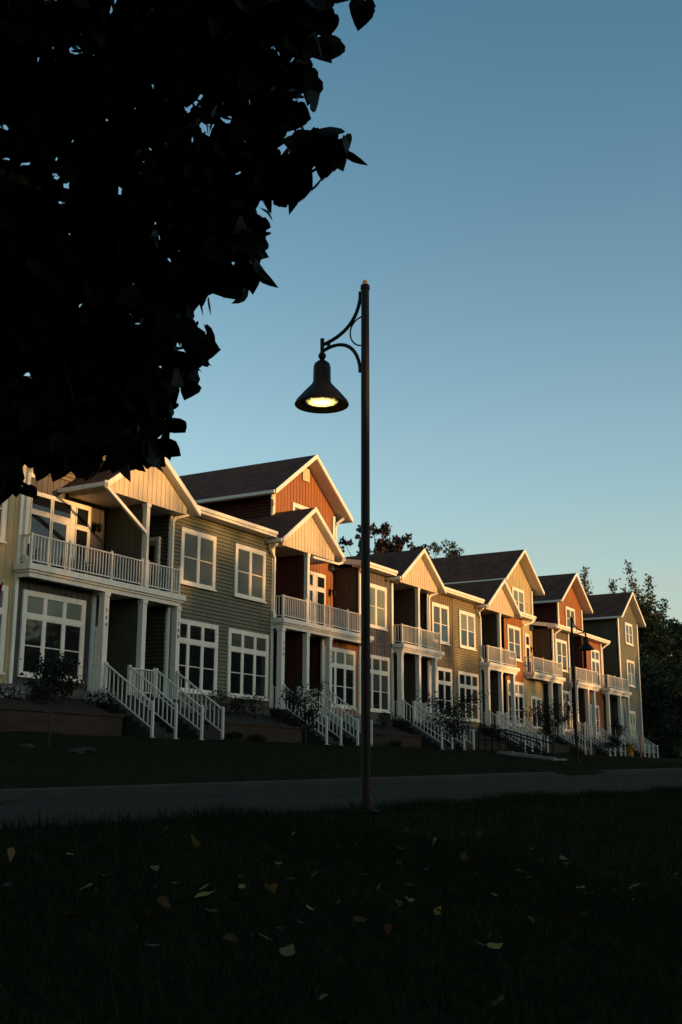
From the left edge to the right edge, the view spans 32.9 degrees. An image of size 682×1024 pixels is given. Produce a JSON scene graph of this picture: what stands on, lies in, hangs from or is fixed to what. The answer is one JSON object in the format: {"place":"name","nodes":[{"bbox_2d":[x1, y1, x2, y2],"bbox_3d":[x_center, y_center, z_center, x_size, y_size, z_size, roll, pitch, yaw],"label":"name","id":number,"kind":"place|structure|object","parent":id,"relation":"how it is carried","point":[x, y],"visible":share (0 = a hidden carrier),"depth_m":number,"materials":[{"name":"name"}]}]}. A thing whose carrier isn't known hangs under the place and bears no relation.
{"place":"outdoors","nodes":[
{"label":"outdoors","id":0,"kind":"place"},
{"bbox_2d":[0,728,681,1023],"bbox_3d":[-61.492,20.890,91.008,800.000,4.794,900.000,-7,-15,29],"label":"ground","id":1,"kind":"structure","parent":0,"point":[161,775],"depth_m":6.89,"materials":[{"name":"plant"}]},
{"bbox_2d":[7,847,14,862],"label":"fallen leaf","id":2,"kind":"object","parent":1,"relation":"on","point":[11,851],"visible":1,"depth_m":6.76,"materials":[{"name":"plant"}]},
{"bbox_2d":[0,464,32,692],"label":"townhouse","id":3,"kind":"structure","parent":1,"relation":"on","point":[14,514],"depth_m":32.24,"materials":[{"name":"brown"}]},
{"bbox_2d":[0,499,7,543],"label":"window","id":4,"kind":"structure","parent":3,"relation":"in","point":[3,507],"depth_m":32.19,"materials":[{"name":"white glass"}]},
{"bbox_2d":[0,585,8,674],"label":"window","id":5,"kind":"structure","parent":3,"relation":"in","point":[4,592],"depth_m":31.78,"materials":[{"name":"white glass"}]},
{"bbox_2d":[15,649,86,746],"bbox_3d":[-6.187,3.979,24.484,1.484,2.163,1.504,-7,-15,29],"label":"young tree","id":6,"kind":"object","parent":1,"relation":"on","point":[49,672],"visible":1,"depth_m":24.44,"materials":[{"name":"green plant"}]},
{"bbox_2d":[0,693,123,735],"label":"retaining wall","id":7,"kind":"structure","parent":1,"relation":"on","point":[71,717],"depth_m":31.41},
{"bbox_2d":[0,680,10,697],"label":"flowering bush","id":8,"kind":"object","parent":7,"relation":"on","point":[2,690],"visible":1,"depth_m":30.38,"materials":[{"name":"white plant"}]},
{"bbox_2d":[4,684,24,699],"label":"flowering bush","id":9,"kind":"object","parent":7,"relation":"on","point":[15,692],"visible":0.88,"depth_m":31.17,"materials":[{"name":"white plant"}]},
{"bbox_2d":[28,684,59,705],"bbox_3d":[-8.175,5.030,31.757,0.813,0.717,0.814,1,-13,-5],"label":"shrub","id":10,"kind":"object","parent":7,"relation":"on","point":[43,700],"visible":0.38,"depth_m":31.69,"materials":[{"name":"green plant"}]},
{"bbox_2d":[50,674,79,703],"bbox_3d":[-7.897,5.022,32.579,0.887,0.906,0.971,-7,-15,29],"label":"shrub","id":11,"kind":"object","parent":7,"relation":"on","point":[64,696],"visible":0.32,"depth_m":32.53,"materials":[{"name":"green plant"}]},
{"bbox_2d":[84,687,118,706],"bbox_3d":[-7.074,5.462,33.931,1.001,0.657,0.920,5,-14,-19],"label":"flowering bush","id":12,"kind":"object","parent":7,"relation":"on","point":[95,695],"visible":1,"depth_m":33.81,"materials":[{"name":"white plant"}]},
{"bbox_2d":[67,748,84,753],"bbox_3d":[-5.484,4.985,23.950,0.275,0.164,0.416,-7,-15,29],"label":"rock","id":13,"kind":"object","parent":1,"relation":"on","point":[78,750],"visible":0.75,"depth_m":23.86,"materials":[{"name":"stone"}]},
{"bbox_2d":[80,747,96,751],"bbox_3d":[-5.390,5.101,24.694,0.253,0.149,0.364,-7,-15,29],"label":"rock","id":14,"kind":"object","parent":1,"relation":"on","point":[89,749],"visible":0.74,"depth_m":24.62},
{"bbox_2d":[10,376,200,738],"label":"townhouse","id":15,"kind":"structure","parent":1,"relation":"on","point":[92,620],"depth_m":35.49,"materials":[{"name":"brown"}]},
{"bbox_2d":[21,543,39,563],"bbox_3d":[-9.210,1.282,33.590,0.700,0.880,0.715,6,-14,-24],"label":"patio chair","id":16,"kind":"object","parent":15,"relation":"on","point":[35,552],"visible":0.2,"depth_m":33.75,"materials":[{"name":"wicker"}]},
{"bbox_2d":[17,589,85,682],"bbox_3d":[-8.331,3.631,33.407,0.105,2.464,2.640,-7,-15,29],"label":"window","id":17,"kind":"structure","parent":15,"relation":"in","point":[48,622],"depth_m":33.34,"materials":[{"name":"white glass"}]},
{"bbox_2d":[21,491,91,574],"bbox_3d":[-8.823,0.836,35.619,0.056,2.656,3.080,-7,-15,29],"label":"balcony door","id":18,"kind":"structure","parent":15,"relation":"in","point":[50,516],"depth_m":35.80,"materials":[{"name":"white glass"}]},
{"bbox_2d":[77,555,104,577],"bbox_3d":[-7.808,1.830,35.967,0.715,0.880,0.700,-2,-13,10],"label":"patio chair","id":19,"kind":"object","parent":15,"relation":"on","point":[89,567],"visible":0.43,"depth_m":35.86,"materials":[{"name":"wicker"}]},
{"bbox_2d":[133,910,149,915],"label":"fallen leaf","id":20,"kind":"object","parent":1,"relation":"on","point":[143,912],"visible":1,"depth_m":5.98,"materials":[{"name":"plant"}]},
{"bbox_2d":[156,896,170,907],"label":"fallen leaf","id":21,"kind":"object","parent":1,"relation":"on","point":[163,901],"visible":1,"depth_m":6.25,"materials":[{"name":"plant"}]},
{"bbox_2d":[102,505,237,739],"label":"townhouse","id":22,"kind":"structure","parent":1,"relation":"on","point":[183,649],"depth_m":38.92,"materials":[{"name":"green"}]},
{"bbox_2d":[148,537,160,589],"bbox_3d":[-6.435,1.873,38.738,0.832,2.040,0.128,-7,-15,29],"label":"side door","id":23,"kind":"structure","parent":22,"relation":"in","point":[154,554],"depth_m":38.66,"materials":[{"name":"white glass"}]},
{"bbox_2d":[169,618,218,695],"bbox_3d":[-4.941,4.923,39.045,0.105,2.448,2.640,-7,-15,29],"label":"window","id":24,"kind":"structure","parent":22,"relation":"in","point":[198,652],"depth_m":39.23,"materials":[{"name":"white glass"}]},
{"bbox_2d":[179,527,216,591],"bbox_3d":[-4.916,1.649,39.817,0.105,1.960,2.056,-7,-15,29],"label":"window","id":25,"kind":"structure","parent":22,"relation":"in","point":[197,562],"depth_m":39.79,"materials":[{"name":"white glass"}]},
{"bbox_2d":[0,0,375,504],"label":"linden tree","id":26,"kind":"object","parent":1,"relation":"on","point":[92,392],"visible":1,"depth_m":4.57,"materials":[{"name":"green plant"}]},
{"bbox_2d":[191,834,199,846],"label":"fallen leaf","id":27,"kind":"object","parent":1,"relation":"on","point":[196,842],"visible":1,"depth_m":8.45,"materials":[{"name":"plant"}]},
{"bbox_2d":[194,890,214,898],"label":"fallen leaf","id":28,"kind":"object","parent":1,"relation":"on","point":[204,894],"visible":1,"depth_m":6.49,"materials":[{"name":"plant"}]},
{"bbox_2d":[224,933,237,941],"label":"fallen leaf","id":29,"kind":"object","parent":1,"relation":"on","point":[230,937],"visible":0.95,"depth_m":5.70,"materials":[{"name":"plant"}]},
{"bbox_2d":[225,731,243,739],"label":"weed clump","id":30,"kind":"object","parent":1,"relation":"on","point":[232,735],"visible":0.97,"depth_m":37.53,"materials":[{"name":"green plant"}]},
{"bbox_2d":[181,708,303,743],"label":"retaining wall","id":31,"kind":"structure","parent":1,"relation":"on","point":[247,725],"depth_m":39.65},
{"bbox_2d":[185,702,207,714],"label":"flowering bush","id":32,"kind":"object","parent":31,"relation":"on","point":[195,708],"visible":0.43,"depth_m":37.71,"materials":[{"name":"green plant"}]},
{"bbox_2d":[204,689,237,716],"bbox_3d":[-4.112,6.486,38.977,1.102,0.993,1.292,-7,-15,29],"label":"shrub","id":33,"kind":"object","parent":31,"relation":"on","point":[221,698],"visible":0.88,"depth_m":38.82,"materials":[{"name":"green plant"}]},
{"bbox_2d":[227,695,251,718],"bbox_3d":[-3.526,6.759,39.915,0.886,0.883,0.825,0,-13,-1],"label":"shrub","id":34,"kind":"object","parent":31,"relation":"on","point":[234,705],"visible":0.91,"depth_m":39.88,"materials":[{"name":"green plant"}]},
{"bbox_2d":[241,688,267,718],"bbox_3d":[-3.069,6.831,40.928,1.040,1.134,1.232,5,-14,-20],"label":"shrub","id":35,"kind":"object","parent":31,"relation":"on","point":[254,707],"visible":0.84,"depth_m":40.90,"materials":[{"name":"green plant"}]},
{"bbox_2d":[269,707,293,723],"bbox_3d":[-2.097,7.351,41.627,1.024,0.692,0.644,7,-14,-27],"label":"shrub","id":36,"kind":"object","parent":31,"relation":"on","point":[278,714],"visible":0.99,"depth_m":41.56,"materials":[{"name":"green plant"}]},
{"bbox_2d":[248,733,267,741],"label":"weed clump","id":37,"kind":"object","parent":1,"relation":"on","point":[255,736],"visible":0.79,"depth_m":38.70,"materials":[{"name":"green plant"}]},
{"bbox_2d":[264,883,277,893],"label":"fallen leaf","id":38,"kind":"object","parent":1,"relation":"on","point":[272,887],"visible":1,"depth_m":6.78,"materials":[{"name":"plant"}]},
{"bbox_2d":[179,454,373,745],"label":"townhouse","id":39,"kind":"structure","parent":1,"relation":"on","point":[299,506],"depth_m":46.73,"materials":[{"name":"brown"}]},
{"bbox_2d":[292,502,307,509],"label":"window","id":40,"kind":"structure","parent":39,"relation":"in","point":[295,506],"depth_m":48.23,"materials":[{"name":"clear glass"}]},
{"bbox_2d":[309,571,325,625],"bbox_3d":[-1.137,3.827,48.554,0.056,2.640,1.920,-7,-15,29],"label":"balcony door","id":41,"kind":"structure","parent":39,"relation":"in","point":[317,594],"depth_m":48.90,"materials":[{"name":"white glass"}]},
{"bbox_2d":[324,646,356,709],"bbox_3d":[-0.032,6.837,47.379,0.105,2.448,2.616,-7,-15,29],"label":"window","id":42,"kind":"structure","parent":39,"relation":"in","point":[343,660],"depth_m":47.64,"materials":[{"name":"white glass"}]},
{"bbox_2d":[221,519,343,745],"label":"townhouse","id":43,"kind":"structure","parent":1,"relation":"on","point":[249,587],"depth_m":42.22,"materials":[{"name":"green"}]},
{"bbox_2d":[226,628,268,700],"bbox_3d":[-3.344,5.547,41.732,0.105,2.440,2.632,-7,-15,29],"label":"window","id":44,"kind":"structure","parent":43,"relation":"in","point":[247,652],"depth_m":41.69,"materials":[{"name":"white glass"}]},
{"bbox_2d":[233,543,266,603],"bbox_3d":[-3.332,2.275,42.480,0.105,1.968,2.040,-7,-15,29],"label":"window","id":45,"kind":"structure","parent":43,"relation":"in","point":[249,563],"depth_m":42.44,"materials":[{"name":"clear glass"}]},
{"bbox_2d":[0,772,568,797],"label":"kerb","id":46,"kind":"structure","parent":1,"relation":"on","point":[64,791],"depth_m":20.89,"materials":[{"name":"concrete"}]},
{"bbox_2d":[279,943,294,955],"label":"fallen leaf","id":47,"kind":"object","parent":1,"relation":"on","point":[287,950],"visible":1,"depth_m":5.58,"materials":[{"name":"plant"}]},
{"bbox_2d":[278,676,331,746],"bbox_3d":[-1.249,6.335,36.580,1.692,2.326,1.694,-7,-15,29],"label":"young tree","id":48,"kind":"object","parent":1,"relation":"on","point":[300,701],"visible":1,"depth_m":36.60,"materials":[{"name":"green plant"}]},
{"bbox_2d":[295,280,379,812],"bbox_3d":[-0.053,0.365,13.110,1.055,6.286,0.640,-7,-15,29],"label":"street lamp","id":49,"kind":"object","parent":1,"relation":"on","point":[321,394],"visible":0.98,"depth_m":13.16,"materials":[{"name":"brown metal"}]},
{"bbox_2d":[353,916,367,922],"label":"fallen leaf","id":50,"kind":"object","parent":1,"relation":"on","point":[360,919],"visible":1,"depth_m":6.41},
{"bbox_2d":[335,720,421,747],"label":"retaining wall","id":51,"kind":"structure","parent":1,"relation":"on","point":[386,735],"depth_m":48.07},
{"bbox_2d":[374,710,395,729],"bbox_3d":[1.878,8.815,48.698,0.902,0.887,1.000,-7,-15,29],"label":"shrub","id":52,"kind":"object","parent":51,"relation":"on","point":[384,719],"visible":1,"depth_m":48.64,"materials":[{"name":"green plant"}]},
{"bbox_2d":[393,715,412,732],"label":"shrub","id":53,"kind":"object","parent":51,"relation":"on","point":[399,724],"visible":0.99,"depth_m":49.61,"materials":[{"name":"green plant"}]},
{"bbox_2d":[338,521,430,558],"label":"maple tree","id":54,"kind":"object","parent":1,"relation":"on","point":[382,545],"visible":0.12,"depth_m":85.76,"materials":[{"name":"green plant"}]},
{"bbox_2d":[384,924,391,934],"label":"fallen leaf","id":55,"kind":"object","parent":1,"relation":"on","point":[387,928],"visible":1,"depth_m":6.30,"materials":[{"name":"plant"}]},
{"bbox_2d":[333,559,453,749],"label":"townhouse","id":56,"kind":"structure","parent":1,"relation":"on","point":[347,582],"depth_m":50.52,"materials":[{"name":"brown"}]},
{"bbox_2d":[370,583,387,630],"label":"window","id":57,"kind":"structure","parent":56,"relation":"in","point":[378,594],"depth_m":50.96,"materials":[{"name":"clear glass"}]},
{"bbox_2d":[370,654,390,713],"bbox_3d":[1.537,7.453,50.018,0.105,2.448,2.560,-7,-15,29],"label":"window","id":58,"kind":"structure","parent":56,"relation":"in","point":[379,665],"depth_m":50.30,"materials":[{"name":"clear glass"}]},
{"bbox_2d":[389,740,402,746],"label":"weed clump","id":59,"kind":"object","parent":1,"relation":"on","point":[395,743],"visible":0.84,"depth_m":47.03,"materials":[{"name":"green plant"}]},
{"bbox_2d":[335,548,474,749],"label":"townhouse","id":60,"kind":"structure","parent":1,"relation":"on","point":[423,595],"depth_m":53.96,"materials":[{"name":"brown"}]},
{"bbox_2d":[431,602,450,645],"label":"window","id":61,"kind":"structure","parent":60,"relation":"in","point":[439,612],"depth_m":56.40,"materials":[{"name":"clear glass"}]},
{"bbox_2d":[430,665,452,718],"bbox_3d":[4.838,8.727,55.576,0.105,2.464,2.616,-7,-15,29],"label":"window","id":62,"kind":"structure","parent":60,"relation":"in","point":[444,675],"depth_m":55.90,"materials":[{"name":"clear glass"}]},
{"bbox_2d":[427,539,464,557],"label":"broadleaf tree","id":63,"kind":"object","parent":1,"relation":"on","point":[452,552],"visible":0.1,"depth_m":99.02,"materials":[{"name":"green plant"}]},
{"bbox_2d":[414,688,498,751],"bbox_3d":[4.365,8.155,45.113,3.454,2.611,2.397,1,-13,-5],"label":"young tree","id":64,"kind":"object","parent":1,"relation":"on","point":[453,727],"visible":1,"depth_m":44.99,"materials":[{"name":"green plant"}]},
{"bbox_2d":[460,851,467,860],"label":"fallen leaf","id":65,"kind":"object","parent":1,"relation":"on","point":[462,855],"visible":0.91,"depth_m":9.42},
{"bbox_2d":[475,829,482,838],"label":"fallen leaf","id":66,"kind":"object","parent":1,"relation":"on","point":[479,833],"visible":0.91,"depth_m":10.88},
{"bbox_2d":[455,731,508,750],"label":"retaining wall","id":67,"kind":"structure","parent":1,"relation":"on","point":[488,745],"depth_m":56.05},
{"bbox_2d":[478,722,489,737],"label":"shrub","id":68,"kind":"object","parent":67,"relation":"on","point":[483,726],"visible":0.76,"depth_m":57.22,"materials":[{"name":"green plant"}]},
{"bbox_2d":[486,723,499,738],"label":"shrub","id":69,"kind":"object","parent":67,"relation":"on","point":[494,732],"visible":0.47,"depth_m":58.31,"materials":[{"name":"green plant"}]},
{"bbox_2d":[452,592,532,752],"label":"townhouse","id":70,"kind":"structure","parent":1,"relation":"on","point":[467,642],"depth_m":58.81,"materials":[{"name":"brown"}]},
{"bbox_2d":[458,610,476,650],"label":"window","id":71,"kind":"structure","parent":70,"relation":"in","point":[467,637],"depth_m":58.95,"materials":[{"name":"clear glass"}]},
{"bbox_2d":[457,671,480,721],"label":"window","id":72,"kind":"structure","parent":70,"relation":"in","point":[467,682],"depth_m":58.34,"materials":[{"name":"clear glass"}]},
{"bbox_2d":[487,942,502,948],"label":"fallen leaf","id":73,"kind":"object","parent":1,"relation":"on","point":[494,945],"visible":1,"depth_m":6.42,"materials":[{"name":"plant"}]},
{"bbox_2d":[444,579,548,753],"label":"townhouse","id":74,"kind":"structure","parent":1,"relation":"on","point":[503,616],"depth_m":62.19,"materials":[{"name":"brown"}]},
{"bbox_2d":[506,624,522,661],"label":"window","id":75,"kind":"structure","parent":74,"relation":"in","point":[513,633],"depth_m":64.58,"materials":[{"name":"clear glass"}]},
{"bbox_2d":[506,680,524,726],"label":"window","id":76,"kind":"structure","parent":74,"relation":"in","point":[519,687],"depth_m":64.00,"materials":[{"name":"clear glass"}]},
{"bbox_2d":[491,995,504,1004],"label":"fallen leaf","id":77,"kind":"object","parent":1,"relation":"on","point":[497,1001],"visible":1,"depth_m":5.33,"materials":[{"name":"plant"}]},
{"bbox_2d":[431,549,591,754],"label":"townhouse","id":78,"kind":"structure","parent":1,"relation":"on","point":[514,569],"depth_m":68.78,"materials":[{"name":"brown"}]},
{"bbox_2d":[511,587,524,612],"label":"window","id":79,"kind":"structure","parent":78,"relation":"in","point":[518,594],"depth_m":69.21,"materials":[{"name":"clear glass"}]},
{"bbox_2d":[524,633,529,671],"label":"balcony door","id":80,"kind":"structure","parent":78,"relation":"in","point":[526,636],"depth_m":69.40,"materials":[{"name":"white glass"}]},
{"bbox_2d":[530,696,541,729],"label":"window","id":81,"kind":"structure","parent":78,"relation":"in","point":[533,699],"depth_m":66.14,"materials":[{"name":"clear glass"}]},
{"bbox_2d":[494,751,566,760],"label":"garden steps","id":82,"kind":"structure","parent":1,"relation":"on","point":[510,753],"depth_m":46.95,"materials":[{"name":"concrete"}]},
{"bbox_2d":[478,728,553,756],"bbox_3d":[7.281,9.751,48.032,2.757,1.484,1.560,-7,-15,29],"label":"handrail","id":83,"kind":"object","parent":82,"relation":"attached to","point":[505,740],"visible":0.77,"depth_m":48.01,"materials":[{"name":"black metal"}]},
{"bbox_2d":[514,693,580,751],"bbox_3d":[9.554,10.086,54.422,3.217,2.845,3.002,-7,-15,29],"label":"young tree","id":84,"kind":"object","parent":1,"relation":"on","point":[542,719],"visible":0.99,"depth_m":54.35,"materials":[{"name":"green plant"}]},
{"bbox_2d":[528,737,570,753],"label":"retaining wall","id":85,"kind":"structure","parent":1,"relation":"on","point":[564,749],"depth_m":64.40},
{"bbox_2d":[530,621,615,755],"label":"townhouse","id":86,"kind":"structure","parent":1,"relation":"on","point":[550,641],"depth_m":70.50,"materials":[{"name":"brown"}]},
{"bbox_2d":[556,639,568,672],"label":"window","id":87,"kind":"structure","parent":86,"relation":"in","point":[561,646],"depth_m":71.17,"materials":[{"name":"clear glass"}]},
{"bbox_2d":[563,690,571,731],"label":"window","id":88,"kind":"structure","parent":86,"relation":"in","point":[567,693],"depth_m":70.83,"materials":[{"name":"clear glass"}]},
{"bbox_2d":[533,573,625,755],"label":"townhouse","id":89,"kind":"structure","parent":1,"relation":"on","point":[563,599],"depth_m":75.42,"materials":[{"name":"brown"}]},
{"bbox_2d":[565,606,575,629],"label":"window","id":90,"kind":"structure","parent":89,"relation":"in","point":[569,612],"depth_m":76.72,"materials":[{"name":"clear glass"}]},
{"bbox_2d":[590,704,600,735],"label":"window","id":91,"kind":"structure","parent":89,"relation":"in","point":[597,707],"depth_m":75.72,"materials":[{"name":"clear glass"}]},
{"bbox_2d":[590,650,601,687],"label":"window","id":92,"kind":"structure","parent":89,"relation":"in","point":[594,654],"depth_m":76.73,"materials":[{"name":"clear glass"}]},
{"bbox_2d":[564,739,595,754],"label":"retaining wall","id":93,"kind":"structure","parent":1,"relation":"on","point":[593,751],"depth_m":69.33,"materials":[{"name":"concrete"}]},
{"bbox_2d":[570,616,593,764],"bbox_3d":[9.422,6.978,44.850,1.002,5.972,0.608,-7,-15,29],"label":"street lamp","id":94,"kind":"object","parent":1,"relation":"on","point":[586,646],"visible":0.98,"depth_m":45.07,"materials":[{"name":"brown metal"}]},
{"bbox_2d":[580,567,617,594],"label":"poplar tree","id":95,"kind":"object","parent":1,"relation":"on","point":[585,582],"visible":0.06,"depth_m":109.40,"materials":[{"name":"green plant"}]},
{"bbox_2d":[596,716,636,756],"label":"young tree","id":96,"kind":"object","parent":1,"relation":"on","point":[615,742],"visible":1,"depth_m":65.51,"materials":[{"name":"green plant"}]},
{"bbox_2d":[582,592,658,757],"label":"townhouse","id":97,"kind":"structure","parent":1,"relation":"on","point":[616,620],"depth_m":82.44,"materials":[{"name":"green"}]},
{"bbox_2d":[624,622,633,645],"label":"window","id":98,"kind":"structure","parent":97,"relation":"in","point":[627,627],"depth_m":83.96,"materials":[{"name":"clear glass"}]},
{"bbox_2d":[626,659,635,687],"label":"window","id":99,"kind":"structure","parent":97,"relation":"in","point":[630,669],"depth_m":83.37,"materials":[{"name":"clear glass"}]},
{"bbox_2d":[630,711,636,738],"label":"window","id":100,"kind":"structure","parent":97,"relation":"in","point":[632,714],"depth_m":82.52,"materials":[{"name":"clear glass"}]},
{"bbox_2d":[595,768,681,774],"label":"kerb","id":101,"kind":"structure","parent":1,"relation":"on","point":[640,770],"depth_m":43.13,"materials":[{"name":"concrete"}]},
{"bbox_2d":[619,559,680,749],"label":"poplar tree","id":102,"kind":"object","parent":1,"relation":"on","point":[632,585],"visible":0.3,"depth_m":109.74,"materials":[{"name":"green plant"}]},
{"bbox_2d":[634,591,681,734],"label":"broadleaf tree","id":103,"kind":"object","parent":1,"relation":"on","point":[662,673],"visible":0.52,"depth_m":106.37,"materials":[{"name":"green plant"}]},
{"bbox_2d":[640,675,681,757],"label":"broadleaf tree","id":104,"kind":"object","parent":1,"relation":"on","point":[655,711],"visible":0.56,"depth_m":98.38,"materials":[{"name":"green plant"}]},
{"bbox_2d":[649,692,677,754],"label":"broadleaf tree","id":105,"kind":"object","parent":1,"relation":"on","point":[650,733],"visible":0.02,"depth_m":117.43,"materials":[{"name":"green plant"}]},
{"bbox_2d":[650,655,681,757],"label":"broadleaf tree","id":106,"kind":"object","parent":1,"relation":"on","point":[660,742],"visible":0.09,"depth_m":116.03,"materials":[{"name":"green plant"}]},
{"bbox_2d":[653,617,681,756],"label":"broadleaf tree","id":107,"kind":"object","parent":1,"relation":"on","point":[676,627],"visible":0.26,"depth_m":109.04,"materials":[{"name":"green plant"}]},
{"bbox_2d":[0,771,681,829],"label":"road","id":108,"kind":"structure","parent":0,"point":[306,797],"depth_m":14.85,"materials":[{"name":"asphalt"}]},
{"bbox_2d":[0,0,681,655],"label":"sky","id":109,"kind":"structure","parent":0,"point":[512,223],"materials":[{"name":"blue"}]},
{"bbox_2d":[626,742,635,755],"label":"fire hydrant","id":110,"kind":"object","parent":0,"point":[629,750],"visible":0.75,"depth_m":66.83,"materials":[{"name":"metal"}]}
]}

